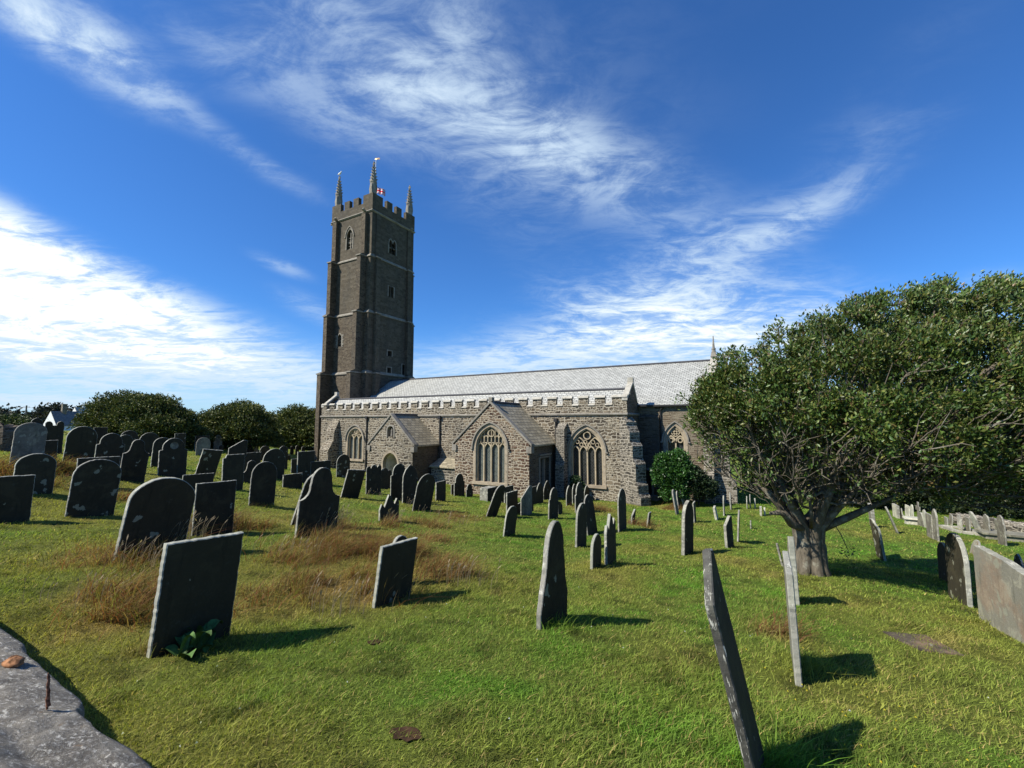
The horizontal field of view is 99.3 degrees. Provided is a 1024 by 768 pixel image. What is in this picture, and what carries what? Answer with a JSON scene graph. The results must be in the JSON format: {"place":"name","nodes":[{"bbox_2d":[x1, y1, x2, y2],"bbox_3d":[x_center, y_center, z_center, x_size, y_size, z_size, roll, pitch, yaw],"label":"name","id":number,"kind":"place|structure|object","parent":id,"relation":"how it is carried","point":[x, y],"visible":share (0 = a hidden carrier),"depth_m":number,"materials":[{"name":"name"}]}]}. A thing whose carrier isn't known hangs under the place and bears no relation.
{"place":"outdoors","nodes":[
{"label":"outdoors","id":0,"kind":"place"},
{"bbox_2d":[0,427,1023,767],"bbox_3d":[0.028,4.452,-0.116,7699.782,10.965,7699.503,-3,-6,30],"label":"ground","id":1,"kind":"structure","parent":0,"point":[430,685],"depth_m":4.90,"materials":[{"name":"green plant"}]},
{"bbox_2d":[0,423,17,450],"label":"stone hedge bank","id":2,"kind":"structure","parent":1,"relation":"on","point":[6,434],"depth_m":21.32,"materials":[{"name":"grey stone"}]},
{"bbox_2d":[0,403,30,419],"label":"distant tree","id":3,"kind":"object","parent":1,"relation":"on","point":[7,411],"visible":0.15,"depth_m":122.82,"materials":[{"name":"green plant"}]},
{"bbox_2d":[0,413,31,425],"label":"hedge","id":4,"kind":"object","parent":1,"relation":"on","point":[15,419],"visible":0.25,"depth_m":32.87,"materials":[{"name":"green plant"}]},
{"bbox_2d":[0,475,35,522],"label":"headstone","id":5,"kind":"object","parent":1,"relation":"on","point":[16,494],"visible":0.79,"depth_m":8.90,"materials":[{"name":"stone"}]},
{"bbox_2d":[9,422,46,466],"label":"headstone","id":6,"kind":"object","parent":1,"relation":"on","point":[29,438],"visible":0.61,"depth_m":12.93,"materials":[{"name":"stone"}]},
{"bbox_2d":[13,453,56,493],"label":"headstone","id":7,"kind":"object","parent":1,"relation":"on","point":[41,467],"visible":0.59,"depth_m":11.24,"materials":[{"name":"stone"}]},
{"bbox_2d":[22,402,75,423],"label":"distant tree","id":8,"kind":"object","parent":1,"relation":"on","point":[41,414],"visible":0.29,"depth_m":139.89,"materials":[{"name":"green plant"}]},
{"bbox_2d":[44,440,57,458],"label":"headstone","id":9,"kind":"object","parent":1,"relation":"on","point":[51,446],"visible":0.38,"depth_m":14.70,"materials":[{"name":"stone"}]},
{"bbox_2d":[45,421,63,453],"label":"headstone","id":10,"kind":"object","parent":1,"relation":"on","point":[55,432],"visible":0.58,"depth_m":22.85,"materials":[{"name":"stone"}]},
{"bbox_2d":[43,404,77,430],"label":"cottage","id":11,"kind":"structure","parent":1,"relation":"on","point":[65,416],"depth_m":111.52,"materials":[{"name":"paint"}]},
{"bbox_2d":[0,628,151,767],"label":"coping wall","id":12,"kind":"structure","parent":1,"relation":"on","point":[61,731],"depth_m":2.54,"materials":[{"name":"grey stone"}]},
{"bbox_2d":[1,655,25,667],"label":"loose stone","id":13,"kind":"object","parent":12,"relation":"on","point":[13,661],"visible":1,"depth_m":3.21,"materials":[{"name":"brown stone"}]},
{"bbox_2d":[45,673,50,709],"bbox_3d":[-2.884,1.914,2.711,0.032,0.218,0.028,-3,-6,30],"label":"railing stub","id":14,"kind":"object","parent":12,"relation":"on","point":[47,698],"visible":1,"depth_m":2.71,"materials":[{"name":"metal"}]},
{"bbox_2d":[63,426,97,462],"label":"headstone","id":15,"kind":"object","parent":1,"relation":"on","point":[81,441],"visible":0.59,"depth_m":17.15,"materials":[{"name":"stone"}]},
{"bbox_2d":[64,459,121,516],"bbox_3d":[-9.738,2.603,10.128,0.064,1.705,0.866,4,-6,30],"label":"headstone","id":16,"kind":"object","parent":1,"relation":"on","point":[94,487],"visible":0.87,"depth_m":10.11,"materials":[{"name":"stone"}]},
{"bbox_2d":[76,456,119,467],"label":"headstone","id":17,"kind":"object","parent":1,"relation":"on","point":[115,459],"visible":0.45,"depth_m":12.88,"materials":[{"name":"stone"}]},
{"bbox_2d":[94,427,107,448],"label":"headstone","id":18,"kind":"object","parent":1,"relation":"on","point":[101,432],"visible":0.31,"depth_m":30.43,"materials":[{"name":"stone"}]},
{"bbox_2d":[94,433,124,465],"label":"headstone","id":19,"kind":"object","parent":1,"relation":"on","point":[109,444],"visible":0.49,"depth_m":15.83,"materials":[{"name":"stone"}]},
{"bbox_2d":[121,435,132,452],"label":"headstone","id":20,"kind":"object","parent":1,"relation":"on","point":[127,440],"visible":0.24,"depth_m":23.10,"materials":[{"name":"stone"}]},
{"bbox_2d":[120,439,149,481],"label":"headstone","id":21,"kind":"object","parent":1,"relation":"on","point":[134,462],"visible":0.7,"depth_m":14.37,"materials":[{"name":"stone"}]},
{"bbox_2d":[64,389,215,443],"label":"evergreen tree","id":22,"kind":"object","parent":1,"relation":"on","point":[158,414],"visible":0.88,"depth_m":40.71,"materials":[{"name":"green plant"}]},
{"bbox_2d":[140,433,158,455],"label":"headstone","id":23,"kind":"object","parent":1,"relation":"on","point":[148,439],"visible":0.27,"depth_m":27.38,"materials":[{"name":"stone"}]},
{"bbox_2d":[113,477,194,561],"bbox_3d":[-6.123,2.457,7.492,0.099,1.697,0.979,7,-6,30],"label":"headstone","id":24,"kind":"object","parent":1,"relation":"on","point":[160,507],"visible":0.72,"depth_m":7.42,"materials":[{"name":"stone"}]},
{"bbox_2d":[150,437,167,466],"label":"headstone","id":25,"kind":"object","parent":1,"relation":"on","point":[158,443],"visible":0.41,"depth_m":20.34,"materials":[{"name":"stone"}]},
{"bbox_2d":[157,438,187,477],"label":"headstone","id":26,"kind":"object","parent":1,"relation":"on","point":[172,458],"visible":0.77,"depth_m":16.78,"materials":[{"name":"stone"}]},
{"bbox_2d":[164,619,222,657],"bbox_3d":[-3.304,2.606,4.491,0.772,0.254,0.472,-3,-6,30],"label":"dock plant","id":27,"kind":"object","parent":1,"relation":"on","point":[204,636],"visible":0.8,"depth_m":4.41,"materials":[{"name":"green plant"}]},
{"bbox_2d":[146,531,243,657],"bbox_3d":[-3.346,2.391,4.604,0.077,1.516,0.758,2,-6,30],"label":"headstone","id":28,"kind":"object","parent":1,"relation":"on","point":[197,582],"visible":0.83,"depth_m":4.55,"materials":[{"name":"stone"}]},
{"bbox_2d":[182,473,213,489],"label":"headstone","id":29,"kind":"object","parent":1,"relation":"on","point":[192,480],"visible":0.37,"depth_m":13.95,"materials":[{"name":"stone"}]},
{"bbox_2d":[195,437,210,455],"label":"headstone","id":30,"kind":"object","parent":1,"relation":"on","point":[203,443],"visible":0.69,"depth_m":34.09,"materials":[{"name":"stone"}]},
{"bbox_2d":[195,449,222,475],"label":"headstone","id":31,"kind":"object","parent":1,"relation":"on","point":[209,459],"visible":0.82,"depth_m":19.01,"materials":[{"name":"stone"}]},
{"bbox_2d":[191,480,236,536],"bbox_3d":[-6.450,2.885,9.414,0.054,1.529,0.814,-1,-6,30],"label":"headstone","id":32,"kind":"object","parent":1,"relation":"on","point":[214,500],"visible":0.71,"depth_m":9.41,"materials":[{"name":"stone"}]},
{"bbox_2d":[221,454,244,489],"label":"headstone","id":33,"kind":"object","parent":1,"relation":"on","point":[232,466],"visible":0.76,"depth_m":16.22,"materials":[{"name":"stone"}]},
{"bbox_2d":[186,398,285,450],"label":"evergreen tree","id":34,"kind":"object","parent":1,"relation":"on","point":[232,423],"visible":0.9,"depth_m":47.98,"materials":[{"name":"green plant"}]},
{"bbox_2d":[228,440,247,468],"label":"headstone","id":35,"kind":"object","parent":1,"relation":"on","point":[240,447],"visible":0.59,"depth_m":21.36,"materials":[{"name":"stone"}]},
{"bbox_2d":[243,460,255,482],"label":"headstone","id":36,"kind":"object","parent":1,"relation":"on","point":[251,464],"visible":0.36,"depth_m":19.28,"materials":[{"name":"stone"}]},
{"bbox_2d":[244,452,260,471],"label":"headstone","id":37,"kind":"object","parent":1,"relation":"on","point":[255,457],"visible":0.36,"depth_m":25.32,"materials":[{"name":"stone"}]},
{"bbox_2d":[248,461,276,505],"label":"headstone","id":38,"kind":"object","parent":1,"relation":"on","point":[263,479],"visible":0.81,"depth_m":14.22,"materials":[{"name":"stone"}]},
{"bbox_2d":[262,449,284,479],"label":"headstone","id":39,"kind":"object","parent":1,"relation":"on","point":[276,457],"visible":0.54,"depth_m":22.64,"materials":[{"name":"stone"}]},
{"bbox_2d":[267,403,315,448],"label":"evergreen tree","id":40,"kind":"object","parent":1,"relation":"on","point":[297,423],"visible":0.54,"depth_m":63.97,"materials":[{"name":"green plant"}]},
{"bbox_2d":[282,473,302,487],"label":"headstone","id":41,"kind":"object","parent":1,"relation":"on","point":[293,480],"visible":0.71,"depth_m":19.92,"materials":[{"name":"stone"}]},
{"bbox_2d":[291,474,312,524],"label":"headstone","id":42,"kind":"object","parent":1,"relation":"on","point":[305,490],"visible":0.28,"depth_m":11.35,"materials":[{"name":"stone"}]},
{"bbox_2d":[297,451,314,482],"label":"headstone","id":43,"kind":"object","parent":1,"relation":"on","point":[305,459],"visible":0.64,"depth_m":23.40,"materials":[{"name":"stone"}]},
{"bbox_2d":[294,467,339,537],"bbox_3d":[-4.487,2.906,10.110,0.072,1.916,1.076,1,-6,30],"label":"headstone","id":44,"kind":"object","parent":1,"relation":"on","point":[318,499],"visible":0.73,"depth_m":10.06,"materials":[{"name":"stone"}]},
{"bbox_2d":[310,460,330,475],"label":"headstone","id":45,"kind":"object","parent":1,"relation":"on","point":[315,465],"visible":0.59,"depth_m":24.15,"materials":[{"name":"stone"}]},
{"bbox_2d":[336,454,349,477],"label":"headstone","id":46,"kind":"object","parent":1,"relation":"on","point":[343,464],"visible":0.73,"depth_m":31.71,"materials":[{"name":"stone"}]},
{"bbox_2d":[340,469,365,497],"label":"headstone","id":47,"kind":"object","parent":1,"relation":"on","point":[353,481],"visible":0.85,"depth_m":19.89,"materials":[{"name":"stone"}]},
{"bbox_2d":[365,465,381,493],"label":"headstone","id":48,"kind":"object","parent":1,"relation":"on","point":[373,477],"visible":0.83,"depth_m":22.92,"materials":[{"name":"stone"}]},
{"bbox_2d":[381,468,388,489],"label":"headstone","id":49,"kind":"object","parent":1,"relation":"on","point":[384,478],"visible":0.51,"depth_m":27.22,"materials":[{"name":"stone"}]},
{"bbox_2d":[378,495,398,520],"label":"headstone","id":50,"kind":"object","parent":1,"relation":"on","point":[391,505],"visible":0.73,"depth_m":14.61,"materials":[{"name":"stone"}]},
{"bbox_2d":[372,537,417,607],"bbox_3d":[-1.707,2.907,6.304,0.066,1.228,0.726,4,-6,30],"label":"headstone","id":51,"kind":"object","parent":1,"relation":"on","point":[394,558],"visible":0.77,"depth_m":6.25,"materials":[{"name":"stone"}]},
{"bbox_2d":[390,464,404,500],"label":"headstone","id":52,"kind":"object","parent":1,"relation":"on","point":[396,476],"visible":0.46,"depth_m":21.27,"materials":[{"name":"stone"}]},
{"bbox_2d":[389,726,421,741],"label":"bare earth","id":53,"kind":"structure","parent":1,"relation":"on","point":[406,738],"depth_m":2.94,"materials":[{"name":"brown soil"}]},
{"bbox_2d":[402,464,417,503],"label":"headstone","id":54,"kind":"object","parent":1,"relation":"on","point":[409,481],"visible":0.62,"depth_m":20.73,"materials":[{"name":"stone"}]},
{"bbox_2d":[412,474,434,510],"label":"headstone","id":55,"kind":"object","parent":1,"relation":"on","point":[425,487],"visible":0.76,"depth_m":18.82,"materials":[{"name":"stone"}]},
{"bbox_2d":[435,480,445,500],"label":"headstone","id":56,"kind":"object","parent":1,"relation":"on","point":[440,490],"visible":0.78,"depth_m":23.67,"materials":[{"name":"stone"}]},
{"bbox_2d":[429,457,454,484],"bbox_3d":[-5.460,7.725,37.065,2.860,2.695,1.518,-3,-6,30],"label":"lean to","id":57,"kind":"object","parent":1,"relation":"on","point":[442,468],"visible":0.54,"depth_m":36.71,"materials":[{"name":"grey stone"}]},
{"bbox_2d":[454,473,464,495],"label":"headstone","id":58,"kind":"object","parent":1,"relation":"on","point":[459,486],"visible":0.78,"depth_m":28.13,"materials":[{"name":"stone"}]},
{"bbox_2d":[480,486,496,501],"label":"headstone","id":59,"kind":"object","parent":1,"relation":"on","point":[486,493],"visible":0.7,"depth_m":25.54,"materials":[{"name":"stone"}]},
{"bbox_2d":[486,485,504,516],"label":"headstone","id":60,"kind":"object","parent":1,"relation":"on","point":[496,501],"visible":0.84,"depth_m":19.50,"materials":[{"name":"stone"}]},
{"bbox_2d":[0,449,1015,767],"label":"long grass","id":61,"kind":"structure","parent":1,"relation":"on","point":[328,549],"depth_m":6.84,"materials":[{"name":"brown plant"}]},
{"bbox_2d":[503,506,516,536],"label":"headstone","id":62,"kind":"object","parent":1,"relation":"on","point":[510,520],"visible":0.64,"depth_m":14.59,"materials":[{"name":"stone"}]},
{"bbox_2d":[506,490,517,512],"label":"headstone","id":63,"kind":"object","parent":1,"relation":"on","point":[511,498],"visible":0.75,"depth_m":20.89,"materials":[{"name":"stone"}]},
{"bbox_2d":[314,162,737,505],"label":"parish church","id":64,"kind":"structure","parent":1,"relation":"on","point":[606,433],"depth_m":38.31,"materials":[{"name":"stone"}]},
{"bbox_2d":[344,425,364,461],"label":"window","id":65,"kind":"structure","parent":64,"relation":"in","point":[355,443],"depth_m":44.33,"materials":[{"name":"stone"}]},
{"bbox_2d":[470,422,509,486],"bbox_3d":[-1.517,4.936,31.137,3.289,4.482,0.440,-3,-6,30],"label":"window","id":66,"kind":"structure","parent":64,"relation":"in","point":[490,456],"depth_m":31.27,"materials":[{"name":"stone"}]},
{"bbox_2d":[538,453,551,487],"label":"door","id":67,"kind":"structure","parent":64,"relation":"in","point":[542,462],"depth_m":31.54,"materials":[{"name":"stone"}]},
{"bbox_2d":[567,424,607,488],"bbox_3d":[5.517,5.242,31.993,3.234,4.614,0.440,-3,-6,30],"label":"window","id":68,"kind":"structure","parent":64,"relation":"in","point":[589,450],"depth_m":32.08,"materials":[{"name":"stone"}]},
{"bbox_2d":[660,421,690,454],"bbox_3d":[12.082,4.617,32.105,2.079,3.790,0.440,-3,-6,30],"label":"window","id":69,"kind":"structure","parent":64,"relation":"in","point":[673,436],"depth_m":32.23,"materials":[{"name":"stone"}]},
{"bbox_2d":[520,486,531,515],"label":"headstone","id":70,"kind":"object","parent":1,"relation":"on","point":[526,504],"visible":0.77,"depth_m":20.95,"materials":[{"name":"stone"}]},
{"bbox_2d":[537,483,542,502],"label":"headstone","id":71,"kind":"object","parent":1,"relation":"on","point":[539,493],"visible":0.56,"depth_m":26.93,"materials":[{"name":"stone"}]},
{"bbox_2d":[543,481,550,499],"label":"headstone","id":72,"kind":"object","parent":1,"relation":"on","point":[546,490],"visible":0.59,"depth_m":29.54,"materials":[{"name":"stone"}]},
{"bbox_2d":[536,520,567,629],"bbox_3d":[0.522,2.566,5.507,0.066,1.638,0.820,-1,-6,30],"label":"headstone","id":73,"kind":"object","parent":1,"relation":"on","point":[553,593],"visible":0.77,"depth_m":5.43,"materials":[{"name":"stone"}]},
{"bbox_2d":[548,487,558,518],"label":"headstone","id":74,"kind":"object","parent":1,"relation":"on","point":[553,505],"visible":0.81,"depth_m":20.17,"materials":[{"name":"stone"}]},
{"bbox_2d":[567,475,585,489],"bbox_3d":[4.601,7.559,31.400,1.399,2.075,1.332,-3,-6,30],"label":"shrub","id":75,"kind":"object","parent":1,"relation":"on","point":[575,479],"visible":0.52,"depth_m":31.30,"materials":[{"name":"green plant"}]},
{"bbox_2d":[575,482,583,512],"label":"headstone","id":76,"kind":"object","parent":1,"relation":"on","point":[579,497],"visible":0.64,"depth_m":23.41,"materials":[{"name":"stone"}]},
{"bbox_2d":[575,503,586,547],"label":"headstone","id":77,"kind":"object","parent":1,"relation":"on","point":[581,528],"visible":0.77,"depth_m":13.62,"materials":[{"name":"stone"}]},
{"bbox_2d":[584,494,597,535],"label":"headstone","id":78,"kind":"object","parent":1,"relation":"on","point":[591,518],"visible":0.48,"depth_m":16.86,"materials":[{"name":"stone"}]},
{"bbox_2d":[590,533,600,568],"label":"headstone","id":79,"kind":"object","parent":1,"relation":"on","point":[595,552],"visible":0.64,"depth_m":9.35,"materials":[{"name":"stone"}]},
{"bbox_2d":[604,514,615,564],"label":"headstone","id":80,"kind":"object","parent":1,"relation":"on","point":[609,541],"visible":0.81,"depth_m":9.99,"materials":[{"name":"stone"}]},
{"bbox_2d":[617,489,626,531],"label":"headstone","id":81,"kind":"object","parent":1,"relation":"on","point":[621,511],"visible":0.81,"depth_m":17.52,"materials":[{"name":"stone"}]},
{"bbox_2d":[649,447,697,504],"bbox_3d":[10.911,6.394,29.366,3.076,4.255,2.704,3,-6,-32],"label":"laurel bush","id":82,"kind":"object","parent":1,"relation":"on","point":[668,471],"visible":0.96,"depth_m":28.88,"materials":[{"name":"green plant"}]},
{"bbox_2d":[681,500,693,555],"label":"headstone","id":83,"kind":"object","parent":1,"relation":"on","point":[687,536],"visible":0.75,"depth_m":12.79,"materials":[{"name":"stone"}]},
{"bbox_2d":[684,465,720,505],"bbox_3d":[12.531,6.899,29.202,2.630,3.145,2.330,0,-5,-2],"label":"dark bush","id":84,"kind":"object","parent":1,"relation":"on","point":[702,483],"visible":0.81,"depth_m":28.66,"materials":[{"name":"green plant"}]},
{"bbox_2d":[723,516,733,547],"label":"headstone","id":85,"kind":"object","parent":1,"relation":"on","point":[728,534],"visible":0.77,"depth_m":14.05,"materials":[{"name":"stone"}]},
{"bbox_2d":[702,548,764,767],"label":"headstone","id":86,"kind":"object","parent":1,"relation":"on","point":[735,684],"visible":0.97,"depth_m":2.67,"materials":[{"name":"stone"}]},
{"bbox_2d":[737,422,812,494],"bbox_3d":[26.464,6.261,40.476,8.229,8.550,11.086,-13,-14,69],"label":"background tree","id":87,"kind":"object","parent":1,"relation":"on","point":[770,484],"visible":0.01,"depth_m":38.70,"materials":[{"name":"green plant"}]},
{"bbox_2d":[782,551,802,686],"bbox_3d":[2.922,2.590,4.520,0.060,1.451,0.864,-5,-6,29],"label":"headstone","id":88,"kind":"object","parent":1,"relation":"on","point":[792,617],"visible":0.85,"depth_m":4.18,"materials":[{"name":"stone"}]},
{"bbox_2d":[787,536,799,605],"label":"headstone","id":89,"kind":"object","parent":1,"relation":"on","point":[791,546],"visible":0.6,"depth_m":7.06,"materials":[{"name":"grey stone"}]},
{"bbox_2d":[670,269,1023,576],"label":"tree","id":90,"kind":"object","parent":1,"relation":"on","point":[932,426],"visible":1,"depth_m":9.05,"materials":[{"name":"green plant"}]},
{"bbox_2d":[806,472,931,508],"bbox_3d":[28.424,6.414,34.524,9.585,7.144,6.983,-1,-5,8],"label":"background tree","id":91,"kind":"object","parent":1,"relation":"on","point":[890,503],"visible":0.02,"depth_m":32.44,"materials":[{"name":"green plant"}]},
{"bbox_2d":[869,518,886,560],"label":"headstone","id":92,"kind":"object","parent":1,"relation":"on","point":[878,541],"visible":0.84,"depth_m":15.11,"materials":[{"name":"stone"}]},
{"bbox_2d":[903,516,917,524],"bbox_3d":[23.032,7.865,24.774,1.100,0.506,0.660,-3,-6,30],"label":"tomb","id":93,"kind":"object","parent":1,"relation":"on","point":[911,520],"visible":0.54,"depth_m":24.73,"materials":[{"name":"white stone"}]},
{"bbox_2d":[883,631,963,655],"bbox_3d":[5.446,3.502,5.791,0.510,0.164,0.650,-1,-5,8],"label":"ledger stone","id":94,"kind":"object","parent":1,"relation":"on","point":[905,637],"visible":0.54,"depth_m":5.79,"materials":[{"name":"grey stone"}]},
{"bbox_2d":[925,512,933,538],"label":"headstone","id":95,"kind":"object","parent":1,"relation":"on","point":[929,524],"visible":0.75,"depth_m":19.45,"materials":[{"name":"stone"}]},
{"bbox_2d":[931,509,939,541],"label":"headstone","id":96,"kind":"object","parent":1,"relation":"on","point":[935,525],"visible":0.77,"depth_m":18.87,"materials":[{"name":"stone"}]},
{"bbox_2d":[937,542,946,581],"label":"headstone","id":97,"kind":"object","parent":1,"relation":"on","point":[942,570],"visible":0.48,"depth_m":11.04,"materials":[{"name":"stone"}]},
{"bbox_2d":[891,477,1022,517],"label":"background tree","id":98,"kind":"object","parent":1,"relation":"on","point":[959,508],"visible":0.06,"depth_m":30.62,"materials":[{"name":"green plant"}]},
{"bbox_2d":[945,532,972,606],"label":"headstone","id":99,"kind":"object","parent":1,"relation":"on","point":[958,573],"visible":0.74,"depth_m":8.01,"materials":[{"name":"stone"}]},
{"bbox_2d":[939,525,978,535],"bbox_3d":[23.331,7.616,22.543,1.166,0.615,3.629,-3,-6,32],"label":"kerbed grave","id":100,"kind":"object","parent":1,"relation":"on","point":[952,529],"visible":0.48,"depth_m":22.07,"materials":[{"name":"white stone"}]},
{"bbox_2d":[949,512,1023,531],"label":"boundary wall","id":101,"kind":"structure","parent":1,"relation":"on","point":[1014,526],"depth_m":23.17,"materials":[{"name":"grey stone"}]},
{"bbox_2d":[962,479,1023,519],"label":"background tree","id":102,"kind":"object","parent":1,"relation":"on","point":[1006,512],"visible":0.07,"depth_m":28.83,"materials":[{"name":"green plant"}]},
{"bbox_2d":[973,545,1023,642],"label":"headstone","id":103,"kind":"object","parent":1,"relation":"on","point":[999,578],"visible":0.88,"depth_m":6.44,"materials":[{"name":"grey stone"}]},
{"bbox_2d":[974,528,1023,541],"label":"table tomb","id":104,"kind":"object","parent":1,"relation":"on","point":[1013,536],"visible":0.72,"depth_m":20.14,"materials":[{"name":"stone"}]},
{"bbox_2d":[996,515,1006,545],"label":"headstone","id":105,"kind":"object","parent":1,"relation":"on","point":[1001,532],"visible":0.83,"depth_m":18.89,"materials":[{"name":"stone"}]},
{"bbox_2d":[0,0,1023,413],"label":"sky","id":106,"kind":"structure","parent":0,"point":[593,183],"materials":[{"name":"blue"}]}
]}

